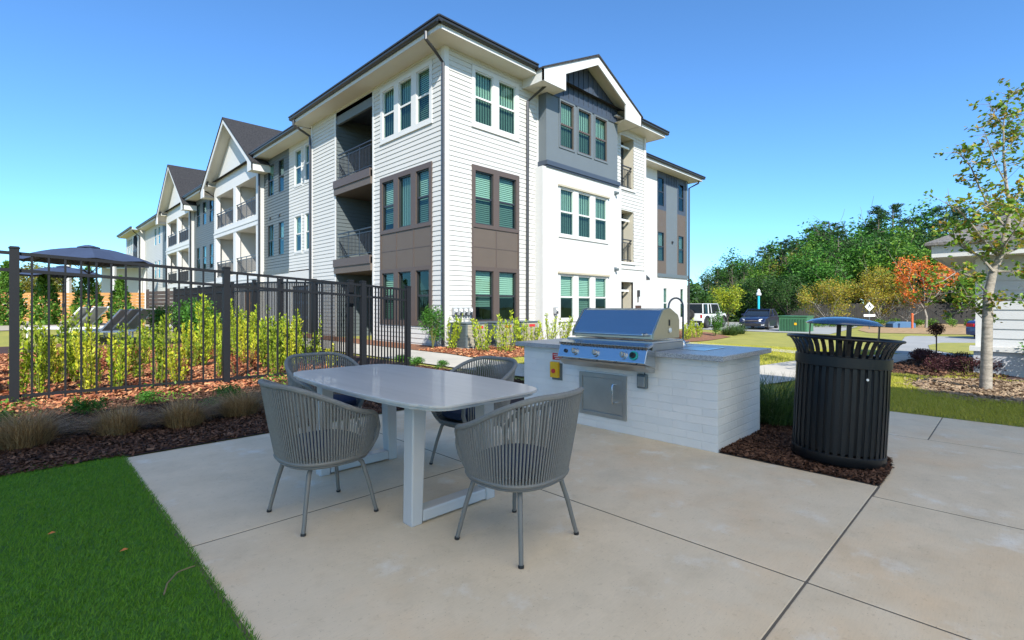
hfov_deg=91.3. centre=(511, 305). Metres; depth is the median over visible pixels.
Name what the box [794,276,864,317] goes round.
crepe myrtle
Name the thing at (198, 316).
upright shrub
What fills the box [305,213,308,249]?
window
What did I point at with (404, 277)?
window
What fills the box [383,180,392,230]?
window
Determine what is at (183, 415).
ornamental grass
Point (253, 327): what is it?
upright shrub
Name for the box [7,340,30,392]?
upright shrub
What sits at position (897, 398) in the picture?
lawn grass
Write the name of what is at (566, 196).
window
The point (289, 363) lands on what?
dining chair
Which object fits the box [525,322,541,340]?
upright shrub
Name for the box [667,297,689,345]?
faucet
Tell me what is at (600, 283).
window
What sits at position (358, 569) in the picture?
patio
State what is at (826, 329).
parking lot
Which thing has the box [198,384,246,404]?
shrub
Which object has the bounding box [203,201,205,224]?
window
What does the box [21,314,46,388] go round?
upright shrub
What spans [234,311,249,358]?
upright shrub
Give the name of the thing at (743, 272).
pine tree
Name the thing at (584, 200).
window
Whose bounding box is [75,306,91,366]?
upright shrub
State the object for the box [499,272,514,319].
window
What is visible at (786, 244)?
pine tree
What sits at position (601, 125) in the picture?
window
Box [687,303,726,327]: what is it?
white suv
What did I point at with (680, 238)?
window
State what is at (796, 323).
utility box
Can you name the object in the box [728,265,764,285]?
forest tree
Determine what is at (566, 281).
window
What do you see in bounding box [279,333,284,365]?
upright shrub
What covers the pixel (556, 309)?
electric meter
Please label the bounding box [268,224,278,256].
window
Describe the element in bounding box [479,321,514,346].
air conditioner
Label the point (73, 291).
distant tree
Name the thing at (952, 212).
pine tree
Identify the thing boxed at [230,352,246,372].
coral shrub
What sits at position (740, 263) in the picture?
forest tree
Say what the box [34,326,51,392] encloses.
upright shrub
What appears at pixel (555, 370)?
gas shutoff
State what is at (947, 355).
purple shrub
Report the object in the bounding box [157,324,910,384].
garden path
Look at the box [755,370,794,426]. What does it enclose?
ornamental grass
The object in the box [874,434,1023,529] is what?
patio curved slab
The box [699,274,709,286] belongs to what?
pine tree
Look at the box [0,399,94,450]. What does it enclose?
ornamental grass
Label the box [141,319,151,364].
upright shrub
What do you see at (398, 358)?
shrub
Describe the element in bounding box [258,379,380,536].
dining chair
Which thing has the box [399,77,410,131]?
window
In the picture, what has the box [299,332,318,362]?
upright shrub
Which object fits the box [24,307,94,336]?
sun lounger
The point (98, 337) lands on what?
upright shrub
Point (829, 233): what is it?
forest tree
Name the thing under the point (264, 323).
upright shrub
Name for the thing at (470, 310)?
electric meter
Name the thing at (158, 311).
round green shrub
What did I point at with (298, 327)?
upright shrub
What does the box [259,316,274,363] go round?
upright shrub
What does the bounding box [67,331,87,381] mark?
upright shrub
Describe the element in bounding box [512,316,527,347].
upright shrub
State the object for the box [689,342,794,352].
entrance path
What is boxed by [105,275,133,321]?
arborvitae
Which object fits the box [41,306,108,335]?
sun lounger
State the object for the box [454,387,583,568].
dining chair
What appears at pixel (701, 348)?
sink
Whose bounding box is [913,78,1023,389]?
young tree
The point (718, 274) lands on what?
pine tree
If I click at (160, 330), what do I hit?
upright shrub
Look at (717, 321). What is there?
dark green shrub
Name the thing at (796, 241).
pine tree
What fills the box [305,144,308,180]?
window
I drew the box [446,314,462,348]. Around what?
upright shrub
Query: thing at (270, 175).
window
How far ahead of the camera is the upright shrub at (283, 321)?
10.55 m
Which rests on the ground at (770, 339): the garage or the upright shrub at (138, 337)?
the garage
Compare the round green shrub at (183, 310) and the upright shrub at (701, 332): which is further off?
the upright shrub at (701, 332)
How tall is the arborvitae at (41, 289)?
2.560 m
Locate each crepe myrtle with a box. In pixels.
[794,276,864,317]
[851,265,920,319]
[877,282,942,321]
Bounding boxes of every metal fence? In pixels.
[0,246,410,403]
[173,279,353,366]
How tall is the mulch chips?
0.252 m
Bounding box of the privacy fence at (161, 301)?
[146,289,172,324]
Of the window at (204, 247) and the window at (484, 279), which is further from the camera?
the window at (204, 247)
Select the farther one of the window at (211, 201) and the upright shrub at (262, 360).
the window at (211, 201)
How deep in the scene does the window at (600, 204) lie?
20.24 m
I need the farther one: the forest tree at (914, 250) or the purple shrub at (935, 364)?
the forest tree at (914, 250)
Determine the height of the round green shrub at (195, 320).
1.591 m
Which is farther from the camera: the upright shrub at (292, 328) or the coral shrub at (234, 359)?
the upright shrub at (292, 328)
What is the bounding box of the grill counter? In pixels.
[516,338,770,452]
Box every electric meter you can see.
[452,307,457,321]
[457,307,462,317]
[463,307,467,321]
[468,307,472,321]
[554,307,558,336]
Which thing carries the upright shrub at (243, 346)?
on the pine straw bed at (105, 342)
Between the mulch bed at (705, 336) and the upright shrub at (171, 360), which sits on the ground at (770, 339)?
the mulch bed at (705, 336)
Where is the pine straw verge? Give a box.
[859,322,965,333]
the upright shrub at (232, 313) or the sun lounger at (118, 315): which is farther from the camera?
the sun lounger at (118, 315)
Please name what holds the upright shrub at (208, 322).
on the pine straw bed at (105, 342)
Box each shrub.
[0,408,17,422]
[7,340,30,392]
[8,311,23,370]
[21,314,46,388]
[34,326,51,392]
[38,334,56,378]
[45,335,68,383]
[47,335,61,365]
[56,306,79,376]
[62,396,113,414]
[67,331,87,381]
[70,324,105,392]
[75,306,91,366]
[86,354,116,377]
[92,320,99,355]
[104,333,131,374]
[105,340,128,389]
[113,323,138,359]
[129,327,148,358]
[129,333,148,377]
[134,389,168,404]
[141,302,177,339]
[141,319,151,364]
[148,314,169,382]
[156,315,164,353]
[162,344,188,381]
[167,309,177,368]
[171,299,198,338]
[174,320,193,358]
[175,358,188,368]
[176,297,221,340]
[181,332,201,366]
[189,323,201,358]
[195,294,209,365]
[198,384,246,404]
[206,310,213,349]
[206,329,211,356]
[207,315,213,351]
[212,317,221,376]
[216,314,221,369]
[230,298,233,355]
[230,327,238,357]
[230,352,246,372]
[231,306,243,347]
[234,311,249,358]
[235,317,256,363]
[242,349,266,366]
[244,320,252,350]
[249,304,256,353]
[250,328,265,361]
[255,326,280,368]
[259,306,270,352]
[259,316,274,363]
[265,321,276,362]
[266,335,290,373]
[272,312,284,352]
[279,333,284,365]
[281,314,290,363]
[282,327,301,366]
[290,318,302,353]
[292,309,301,360]
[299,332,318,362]
[312,315,321,363]
[325,344,337,366]
[394,354,403,362]
[408,356,424,365]
[418,304,445,346]
[433,360,449,368]
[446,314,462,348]
[470,318,494,351]
[493,310,522,351]
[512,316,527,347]
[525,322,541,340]
[537,313,558,339]
[558,315,573,337]
[684,321,693,339]
[690,318,701,337]
[694,322,703,336]
[708,309,725,335]
[873,318,886,324]
[907,349,936,362]
[908,348,929,358]
[914,319,924,325]
[914,350,940,361]
[920,357,949,371]
[923,318,938,325]
[927,353,959,369]
[930,352,954,361]
[945,318,957,326]
[945,356,979,372]
[948,351,971,361]
[978,359,1006,371]
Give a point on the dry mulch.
(937, 386)
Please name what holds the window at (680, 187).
in the apartment building
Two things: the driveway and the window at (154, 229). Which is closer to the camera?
the driveway
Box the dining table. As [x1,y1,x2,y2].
[293,364,536,526]
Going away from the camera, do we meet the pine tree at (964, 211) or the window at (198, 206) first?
the window at (198, 206)
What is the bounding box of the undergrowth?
[687,280,973,321]
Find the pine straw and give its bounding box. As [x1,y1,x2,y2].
[0,339,539,411]
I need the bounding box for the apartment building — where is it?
[116,13,705,346]
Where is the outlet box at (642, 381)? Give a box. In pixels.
[637,373,647,388]
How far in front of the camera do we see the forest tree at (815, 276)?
49.43 m
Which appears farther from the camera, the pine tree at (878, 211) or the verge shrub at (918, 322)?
the pine tree at (878, 211)
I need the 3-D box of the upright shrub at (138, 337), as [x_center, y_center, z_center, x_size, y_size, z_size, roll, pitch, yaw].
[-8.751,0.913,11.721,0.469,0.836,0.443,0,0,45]
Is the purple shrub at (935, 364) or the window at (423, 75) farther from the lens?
the window at (423, 75)
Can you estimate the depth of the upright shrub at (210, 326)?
13.60 m
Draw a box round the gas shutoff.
[550,361,561,379]
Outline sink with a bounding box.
[675,346,724,350]
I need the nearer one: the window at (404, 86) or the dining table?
the dining table
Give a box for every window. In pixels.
[154,229,155,245]
[158,226,159,243]
[158,260,159,277]
[197,204,199,227]
[197,247,199,267]
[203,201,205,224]
[203,246,205,268]
[210,200,212,221]
[210,243,212,267]
[268,164,278,196]
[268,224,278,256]
[279,158,283,191]
[279,221,283,254]
[295,149,300,184]
[295,216,300,251]
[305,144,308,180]
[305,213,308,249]
[383,86,393,138]
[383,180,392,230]
[383,273,392,319]
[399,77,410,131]
[399,174,410,227]
[399,271,410,319]
[417,66,428,123]
[417,168,428,223]
[417,270,428,320]
[475,70,492,127]
[476,171,492,225]
[476,270,492,320]
[499,81,514,134]
[499,176,514,228]
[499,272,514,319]
[560,188,573,235]
[560,275,573,318]
[561,101,573,149]
[579,109,590,155]
[579,193,590,238]
[579,276,590,314]
[595,197,606,240]
[595,277,606,307]
[596,117,606,161]
[658,177,663,206]
[658,231,663,260]
[663,288,666,307]
[678,184,683,211]
[678,236,683,263]
[680,289,683,317]
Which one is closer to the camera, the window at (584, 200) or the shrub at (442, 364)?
the shrub at (442, 364)
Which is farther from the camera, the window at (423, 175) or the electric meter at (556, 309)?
the electric meter at (556, 309)
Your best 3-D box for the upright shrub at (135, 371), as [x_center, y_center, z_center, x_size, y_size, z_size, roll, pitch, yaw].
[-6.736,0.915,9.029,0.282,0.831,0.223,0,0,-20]
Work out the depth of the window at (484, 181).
16.33 m
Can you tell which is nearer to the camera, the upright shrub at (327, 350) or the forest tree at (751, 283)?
the upright shrub at (327, 350)
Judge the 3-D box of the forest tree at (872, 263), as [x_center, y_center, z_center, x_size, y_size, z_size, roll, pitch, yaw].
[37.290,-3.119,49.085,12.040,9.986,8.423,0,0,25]
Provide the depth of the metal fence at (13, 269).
8.34 m
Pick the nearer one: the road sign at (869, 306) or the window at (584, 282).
the window at (584, 282)
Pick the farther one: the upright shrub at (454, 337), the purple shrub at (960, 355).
the upright shrub at (454, 337)
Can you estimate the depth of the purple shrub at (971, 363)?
9.92 m
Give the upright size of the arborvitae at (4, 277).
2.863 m
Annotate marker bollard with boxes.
[911,313,913,327]
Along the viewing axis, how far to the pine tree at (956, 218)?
68.39 m
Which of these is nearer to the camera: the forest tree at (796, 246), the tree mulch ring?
the tree mulch ring
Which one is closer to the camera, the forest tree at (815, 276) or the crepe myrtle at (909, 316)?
the crepe myrtle at (909, 316)
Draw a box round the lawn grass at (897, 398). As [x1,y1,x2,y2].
[514,342,1023,425]
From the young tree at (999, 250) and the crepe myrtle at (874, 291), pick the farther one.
the crepe myrtle at (874, 291)
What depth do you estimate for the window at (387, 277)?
17.52 m
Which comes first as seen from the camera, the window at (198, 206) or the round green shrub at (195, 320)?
the round green shrub at (195, 320)
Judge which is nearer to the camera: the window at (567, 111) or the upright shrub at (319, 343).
the upright shrub at (319, 343)
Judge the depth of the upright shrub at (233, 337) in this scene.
12.36 m
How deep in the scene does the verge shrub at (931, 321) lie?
39.96 m
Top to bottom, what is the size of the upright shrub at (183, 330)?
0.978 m
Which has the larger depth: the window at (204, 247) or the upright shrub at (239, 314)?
the window at (204, 247)
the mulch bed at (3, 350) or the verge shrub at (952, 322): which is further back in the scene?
the verge shrub at (952, 322)
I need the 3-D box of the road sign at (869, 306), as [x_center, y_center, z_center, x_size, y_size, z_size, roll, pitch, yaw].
[26.456,0.760,37.028,0.840,2.020,0.064,0,0,0]
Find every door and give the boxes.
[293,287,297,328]
[583,376,622,415]
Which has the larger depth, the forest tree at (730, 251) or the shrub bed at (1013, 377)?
the forest tree at (730, 251)
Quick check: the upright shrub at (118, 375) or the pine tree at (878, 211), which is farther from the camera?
the pine tree at (878, 211)
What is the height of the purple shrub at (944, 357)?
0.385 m
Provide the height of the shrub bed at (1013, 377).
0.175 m
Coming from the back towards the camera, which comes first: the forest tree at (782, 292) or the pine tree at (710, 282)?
the pine tree at (710, 282)
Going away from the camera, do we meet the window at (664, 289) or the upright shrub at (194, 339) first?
the upright shrub at (194, 339)
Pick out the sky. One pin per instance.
(790, 112)
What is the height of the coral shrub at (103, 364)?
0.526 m
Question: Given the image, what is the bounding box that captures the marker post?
[756,289,760,308]
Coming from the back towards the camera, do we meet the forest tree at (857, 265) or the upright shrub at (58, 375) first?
the forest tree at (857, 265)
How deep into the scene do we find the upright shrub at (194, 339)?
11.84 m
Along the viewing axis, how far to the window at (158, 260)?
47.58 m
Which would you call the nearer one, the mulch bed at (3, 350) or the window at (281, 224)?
the mulch bed at (3, 350)
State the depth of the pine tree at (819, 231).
68.13 m
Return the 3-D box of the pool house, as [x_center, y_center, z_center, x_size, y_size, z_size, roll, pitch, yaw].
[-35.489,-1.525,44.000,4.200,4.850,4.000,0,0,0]
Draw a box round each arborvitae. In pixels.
[0,260,28,325]
[26,274,61,324]
[67,266,106,324]
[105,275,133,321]
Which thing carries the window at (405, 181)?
in the apartment building
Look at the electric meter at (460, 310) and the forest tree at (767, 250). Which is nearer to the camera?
the electric meter at (460, 310)
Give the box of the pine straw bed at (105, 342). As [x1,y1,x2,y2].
[0,339,326,405]
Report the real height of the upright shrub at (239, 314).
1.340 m
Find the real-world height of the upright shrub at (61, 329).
1.327 m
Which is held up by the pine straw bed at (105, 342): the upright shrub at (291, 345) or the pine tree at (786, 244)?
the upright shrub at (291, 345)
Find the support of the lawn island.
on the driveway
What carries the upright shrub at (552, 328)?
on the mulch bed at (705, 336)
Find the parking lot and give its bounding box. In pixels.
[687,322,857,333]
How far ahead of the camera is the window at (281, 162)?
25.87 m
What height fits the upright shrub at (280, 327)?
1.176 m
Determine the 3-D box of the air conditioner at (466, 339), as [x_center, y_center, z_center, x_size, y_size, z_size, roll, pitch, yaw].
[-1.294,0.882,14.741,0.800,0.775,0.820,0,0,-45]
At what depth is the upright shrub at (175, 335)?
9.99 m
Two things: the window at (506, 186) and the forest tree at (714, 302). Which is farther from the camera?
the forest tree at (714, 302)
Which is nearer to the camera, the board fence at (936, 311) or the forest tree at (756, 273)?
the board fence at (936, 311)
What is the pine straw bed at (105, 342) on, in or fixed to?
on the mulch bed at (3, 350)
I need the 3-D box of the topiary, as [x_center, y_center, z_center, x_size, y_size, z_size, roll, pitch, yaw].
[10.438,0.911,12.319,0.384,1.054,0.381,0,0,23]
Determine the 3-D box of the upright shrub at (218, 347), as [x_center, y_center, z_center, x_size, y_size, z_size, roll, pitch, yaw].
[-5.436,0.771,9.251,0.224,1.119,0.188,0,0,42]
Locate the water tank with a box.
[886,321,915,327]
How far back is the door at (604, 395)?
5.45 m
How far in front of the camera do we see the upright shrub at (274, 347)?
9.44 m
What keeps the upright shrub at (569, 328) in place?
on the mulch bed at (705, 336)
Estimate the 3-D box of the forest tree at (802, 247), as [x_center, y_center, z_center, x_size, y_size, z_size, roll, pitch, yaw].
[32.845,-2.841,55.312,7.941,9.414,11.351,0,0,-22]
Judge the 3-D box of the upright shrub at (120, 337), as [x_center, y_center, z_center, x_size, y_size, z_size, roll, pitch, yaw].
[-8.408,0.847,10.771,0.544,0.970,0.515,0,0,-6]
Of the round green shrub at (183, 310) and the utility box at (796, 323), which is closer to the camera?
the round green shrub at (183, 310)
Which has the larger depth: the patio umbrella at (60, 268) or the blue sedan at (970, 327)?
the blue sedan at (970, 327)
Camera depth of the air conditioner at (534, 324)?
15.91 m
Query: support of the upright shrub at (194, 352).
on the pine straw bed at (105, 342)
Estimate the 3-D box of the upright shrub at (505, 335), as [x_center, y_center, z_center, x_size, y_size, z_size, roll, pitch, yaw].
[-0.129,0.699,13.913,0.739,1.202,0.693,0,0,37]
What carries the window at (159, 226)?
in the apartment building
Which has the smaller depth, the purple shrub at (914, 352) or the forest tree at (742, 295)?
the purple shrub at (914, 352)
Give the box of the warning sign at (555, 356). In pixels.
[552,353,560,359]
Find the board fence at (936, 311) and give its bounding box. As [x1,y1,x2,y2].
[788,303,974,323]
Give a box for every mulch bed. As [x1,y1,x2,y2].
[0,345,523,467]
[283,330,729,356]
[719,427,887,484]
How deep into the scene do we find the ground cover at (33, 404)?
7.01 m
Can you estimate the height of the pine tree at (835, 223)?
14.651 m
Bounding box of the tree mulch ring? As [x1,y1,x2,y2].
[912,377,1023,402]
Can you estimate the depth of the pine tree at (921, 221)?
77.41 m
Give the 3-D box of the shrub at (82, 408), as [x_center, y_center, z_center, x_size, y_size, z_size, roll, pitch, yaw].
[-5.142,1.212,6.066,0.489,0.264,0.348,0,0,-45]
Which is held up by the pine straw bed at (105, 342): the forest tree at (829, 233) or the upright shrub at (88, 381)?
the upright shrub at (88, 381)
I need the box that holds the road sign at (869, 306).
[864,302,874,328]
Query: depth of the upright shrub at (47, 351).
8.95 m
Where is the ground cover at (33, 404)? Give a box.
[0,372,287,416]
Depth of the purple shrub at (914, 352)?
12.29 m
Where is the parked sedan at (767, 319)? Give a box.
[739,309,778,329]
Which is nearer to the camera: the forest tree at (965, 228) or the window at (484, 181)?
the window at (484, 181)
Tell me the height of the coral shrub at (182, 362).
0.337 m
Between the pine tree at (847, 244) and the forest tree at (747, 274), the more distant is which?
the forest tree at (747, 274)
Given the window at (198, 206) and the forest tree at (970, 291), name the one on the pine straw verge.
the forest tree at (970, 291)
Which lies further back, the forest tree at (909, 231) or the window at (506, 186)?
the forest tree at (909, 231)
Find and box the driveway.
[895,336,974,356]
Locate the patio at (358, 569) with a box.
[124,410,1023,639]
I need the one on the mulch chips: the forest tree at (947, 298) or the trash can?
the trash can
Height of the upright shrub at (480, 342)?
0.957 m
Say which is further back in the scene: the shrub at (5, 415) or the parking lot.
the parking lot
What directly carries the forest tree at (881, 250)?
on the ground at (770, 339)
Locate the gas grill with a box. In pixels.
[558,308,682,372]
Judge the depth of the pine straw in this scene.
8.71 m
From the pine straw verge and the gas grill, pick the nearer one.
the gas grill
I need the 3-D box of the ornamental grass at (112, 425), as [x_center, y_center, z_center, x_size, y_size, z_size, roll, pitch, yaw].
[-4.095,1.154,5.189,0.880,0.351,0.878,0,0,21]
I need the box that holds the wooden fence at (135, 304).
[1,293,144,326]
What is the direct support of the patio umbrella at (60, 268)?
on the pool terrace
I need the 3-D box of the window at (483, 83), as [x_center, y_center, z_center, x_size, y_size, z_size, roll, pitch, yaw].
[-1.089,-6.660,16.351,0.880,1.760,0.504,0,0,-45]
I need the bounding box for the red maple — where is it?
[883,255,965,327]
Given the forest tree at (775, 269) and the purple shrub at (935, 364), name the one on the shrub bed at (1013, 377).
the purple shrub at (935, 364)
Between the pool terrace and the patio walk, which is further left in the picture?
the pool terrace
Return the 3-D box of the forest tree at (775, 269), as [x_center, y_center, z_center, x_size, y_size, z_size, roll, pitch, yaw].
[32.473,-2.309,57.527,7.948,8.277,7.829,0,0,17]
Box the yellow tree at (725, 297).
[708,280,745,325]
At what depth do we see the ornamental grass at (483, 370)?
8.89 m
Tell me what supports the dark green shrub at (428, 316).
on the mulch bed at (705, 336)
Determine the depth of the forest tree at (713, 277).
79.37 m
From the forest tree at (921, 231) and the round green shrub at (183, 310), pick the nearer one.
the round green shrub at (183, 310)
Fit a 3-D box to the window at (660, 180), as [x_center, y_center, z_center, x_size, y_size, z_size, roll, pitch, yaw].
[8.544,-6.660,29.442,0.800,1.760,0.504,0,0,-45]
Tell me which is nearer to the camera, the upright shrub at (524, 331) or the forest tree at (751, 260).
the upright shrub at (524, 331)
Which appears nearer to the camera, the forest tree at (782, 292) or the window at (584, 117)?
the window at (584, 117)
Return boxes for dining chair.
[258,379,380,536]
[284,352,364,433]
[429,356,516,464]
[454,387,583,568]
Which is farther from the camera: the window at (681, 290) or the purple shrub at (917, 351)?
the window at (681, 290)
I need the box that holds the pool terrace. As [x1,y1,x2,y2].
[0,321,172,330]
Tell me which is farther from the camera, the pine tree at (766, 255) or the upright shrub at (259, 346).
the pine tree at (766, 255)
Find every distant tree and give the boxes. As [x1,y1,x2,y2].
[0,261,72,301]
[22,261,76,301]
[58,285,90,301]
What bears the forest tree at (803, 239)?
on the ground at (770, 339)
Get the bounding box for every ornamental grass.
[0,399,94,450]
[63,399,167,436]
[128,391,237,428]
[195,382,263,417]
[456,362,499,377]
[720,324,742,334]
[730,322,758,333]
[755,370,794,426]
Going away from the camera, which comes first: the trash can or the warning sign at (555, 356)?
the trash can
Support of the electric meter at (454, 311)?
attached to the apartment building
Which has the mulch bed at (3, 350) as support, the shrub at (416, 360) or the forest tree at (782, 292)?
the shrub at (416, 360)
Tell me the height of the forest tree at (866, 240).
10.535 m
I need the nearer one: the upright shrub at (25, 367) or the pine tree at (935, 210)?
the upright shrub at (25, 367)
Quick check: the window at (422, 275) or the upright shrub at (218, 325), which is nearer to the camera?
the upright shrub at (218, 325)
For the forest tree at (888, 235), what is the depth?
63.20 m
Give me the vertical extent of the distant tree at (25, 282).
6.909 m
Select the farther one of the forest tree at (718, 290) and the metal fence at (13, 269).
the forest tree at (718, 290)
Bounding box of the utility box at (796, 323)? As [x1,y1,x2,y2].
[778,315,813,331]
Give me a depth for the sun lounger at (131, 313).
16.24 m
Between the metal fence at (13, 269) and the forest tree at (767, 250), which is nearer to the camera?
the metal fence at (13, 269)
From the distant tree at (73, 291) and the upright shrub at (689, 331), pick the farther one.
the distant tree at (73, 291)
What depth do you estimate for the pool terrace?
20.80 m
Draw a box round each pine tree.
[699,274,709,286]
[701,281,713,290]
[711,268,723,288]
[724,263,737,289]
[735,266,748,289]
[755,244,775,263]
[759,251,776,275]
[775,239,794,270]
[791,240,803,253]
[806,227,831,255]
[817,220,845,245]
[818,231,836,252]
[819,230,856,265]
[858,205,903,236]
[871,203,916,231]
[909,213,935,237]
[918,207,951,238]
[930,205,966,236]
[936,214,976,236]
[952,206,975,227]
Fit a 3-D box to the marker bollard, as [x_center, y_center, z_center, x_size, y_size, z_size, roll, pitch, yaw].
[30.413,1.170,38.000,0.180,1.200,0.180,0,0,-45]
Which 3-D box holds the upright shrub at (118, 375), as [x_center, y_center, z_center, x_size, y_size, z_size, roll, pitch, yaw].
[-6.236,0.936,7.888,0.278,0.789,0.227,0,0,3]
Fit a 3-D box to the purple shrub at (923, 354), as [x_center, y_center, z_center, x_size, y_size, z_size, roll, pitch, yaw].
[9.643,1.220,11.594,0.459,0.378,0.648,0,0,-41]
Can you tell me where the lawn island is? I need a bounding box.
[929,343,974,354]
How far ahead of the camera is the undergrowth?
52.98 m
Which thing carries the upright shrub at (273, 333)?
on the pine straw bed at (105, 342)
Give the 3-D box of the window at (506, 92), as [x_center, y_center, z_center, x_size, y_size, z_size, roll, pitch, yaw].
[-0.344,-6.660,17.091,0.900,1.760,0.504,0,0,-45]
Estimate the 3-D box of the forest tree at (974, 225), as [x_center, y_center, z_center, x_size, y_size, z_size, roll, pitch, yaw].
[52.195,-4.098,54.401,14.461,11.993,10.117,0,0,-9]
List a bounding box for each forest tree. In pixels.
[695,265,735,290]
[701,255,754,290]
[702,295,724,310]
[708,283,731,304]
[710,247,758,289]
[724,253,783,305]
[725,256,784,287]
[726,277,761,309]
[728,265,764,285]
[737,272,794,310]
[740,241,806,272]
[758,209,844,267]
[760,243,786,263]
[762,248,809,294]
[762,272,812,314]
[767,236,852,302]
[776,228,878,279]
[782,240,855,309]
[783,232,815,298]
[802,227,856,246]
[802,235,894,303]
[816,223,883,237]
[817,227,922,308]
[829,223,955,308]
[831,229,913,298]
[834,231,928,300]
[836,239,885,301]
[841,215,920,303]
[849,197,957,240]
[872,226,952,245]
[873,240,931,303]
[877,221,947,249]
[902,229,974,306]
[907,253,967,303]
[923,219,988,302]
[926,214,991,295]
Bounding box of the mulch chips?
[0,358,1009,484]
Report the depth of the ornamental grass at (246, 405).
5.98 m
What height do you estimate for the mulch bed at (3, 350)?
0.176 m
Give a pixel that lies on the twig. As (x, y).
(173, 576)
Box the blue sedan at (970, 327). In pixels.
[966,319,974,337]
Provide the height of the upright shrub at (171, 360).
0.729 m
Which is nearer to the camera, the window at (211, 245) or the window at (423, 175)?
the window at (423, 175)
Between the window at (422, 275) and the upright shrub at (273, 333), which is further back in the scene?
the window at (422, 275)
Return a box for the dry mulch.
[898,374,1023,403]
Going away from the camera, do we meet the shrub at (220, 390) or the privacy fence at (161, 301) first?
the shrub at (220, 390)
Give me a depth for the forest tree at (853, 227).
76.78 m
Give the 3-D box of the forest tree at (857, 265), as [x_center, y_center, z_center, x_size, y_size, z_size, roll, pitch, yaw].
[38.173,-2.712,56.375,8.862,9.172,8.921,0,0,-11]
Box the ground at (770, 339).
[0,320,1023,467]
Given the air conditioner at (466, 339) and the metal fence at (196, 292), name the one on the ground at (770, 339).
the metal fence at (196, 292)
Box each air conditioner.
[449,322,486,348]
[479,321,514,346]
[512,320,537,343]
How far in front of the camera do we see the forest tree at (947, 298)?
48.51 m
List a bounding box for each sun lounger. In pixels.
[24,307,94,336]
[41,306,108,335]
[63,309,135,339]
[82,308,144,335]
[91,308,154,337]
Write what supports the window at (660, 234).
in the apartment building
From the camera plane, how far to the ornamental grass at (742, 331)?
30.50 m
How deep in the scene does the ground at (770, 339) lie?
21.91 m
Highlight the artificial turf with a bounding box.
[0,457,245,639]
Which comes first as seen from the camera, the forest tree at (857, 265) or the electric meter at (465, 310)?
the electric meter at (465, 310)
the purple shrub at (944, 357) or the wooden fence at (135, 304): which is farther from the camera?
the wooden fence at (135, 304)
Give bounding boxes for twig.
[163,565,194,594]
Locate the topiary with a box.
[927,322,945,353]
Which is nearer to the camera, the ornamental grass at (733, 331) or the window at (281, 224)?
the window at (281, 224)
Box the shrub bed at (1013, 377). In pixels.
[894,361,1023,381]
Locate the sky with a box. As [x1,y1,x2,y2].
[0,0,1023,302]
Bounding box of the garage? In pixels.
[924,211,1023,377]
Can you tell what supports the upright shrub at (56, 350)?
on the pine straw bed at (105, 342)
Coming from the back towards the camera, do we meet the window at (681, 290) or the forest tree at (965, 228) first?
the forest tree at (965, 228)
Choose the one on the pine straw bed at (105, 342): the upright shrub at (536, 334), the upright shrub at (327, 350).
the upright shrub at (327, 350)
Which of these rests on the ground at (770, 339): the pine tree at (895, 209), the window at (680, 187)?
the pine tree at (895, 209)
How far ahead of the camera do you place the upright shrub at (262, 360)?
10.31 m
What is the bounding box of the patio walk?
[888,411,1023,453]
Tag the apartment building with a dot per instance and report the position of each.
(446, 164)
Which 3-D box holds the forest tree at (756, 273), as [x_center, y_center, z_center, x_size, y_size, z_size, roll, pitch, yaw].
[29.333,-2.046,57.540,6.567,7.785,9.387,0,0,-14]
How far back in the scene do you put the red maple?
38.91 m
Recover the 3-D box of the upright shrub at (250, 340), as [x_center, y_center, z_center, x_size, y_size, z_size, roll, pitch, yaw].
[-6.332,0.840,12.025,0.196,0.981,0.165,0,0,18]
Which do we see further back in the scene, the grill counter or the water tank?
the water tank
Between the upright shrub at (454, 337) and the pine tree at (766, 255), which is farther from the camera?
the pine tree at (766, 255)
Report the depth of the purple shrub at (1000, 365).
9.66 m
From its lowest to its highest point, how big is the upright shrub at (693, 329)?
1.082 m
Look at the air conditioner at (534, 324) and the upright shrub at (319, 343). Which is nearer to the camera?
the upright shrub at (319, 343)
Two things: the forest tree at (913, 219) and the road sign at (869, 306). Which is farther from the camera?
the forest tree at (913, 219)
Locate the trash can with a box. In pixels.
[786,317,906,468]
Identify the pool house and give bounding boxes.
[67,265,148,308]
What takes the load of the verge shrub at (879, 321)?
on the pine straw verge
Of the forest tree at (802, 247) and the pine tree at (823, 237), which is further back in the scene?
the pine tree at (823, 237)
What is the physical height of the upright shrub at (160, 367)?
1.207 m
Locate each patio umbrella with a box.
[19,245,152,349]
[19,265,100,316]
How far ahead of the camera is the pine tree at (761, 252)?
81.59 m
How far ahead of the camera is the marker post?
39.92 m
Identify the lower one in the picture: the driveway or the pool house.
the driveway
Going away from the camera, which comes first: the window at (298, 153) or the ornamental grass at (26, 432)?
the ornamental grass at (26, 432)
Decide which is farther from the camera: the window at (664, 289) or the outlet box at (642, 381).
the window at (664, 289)
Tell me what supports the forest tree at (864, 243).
on the ground at (770, 339)
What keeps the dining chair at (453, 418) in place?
on the patio at (358, 569)

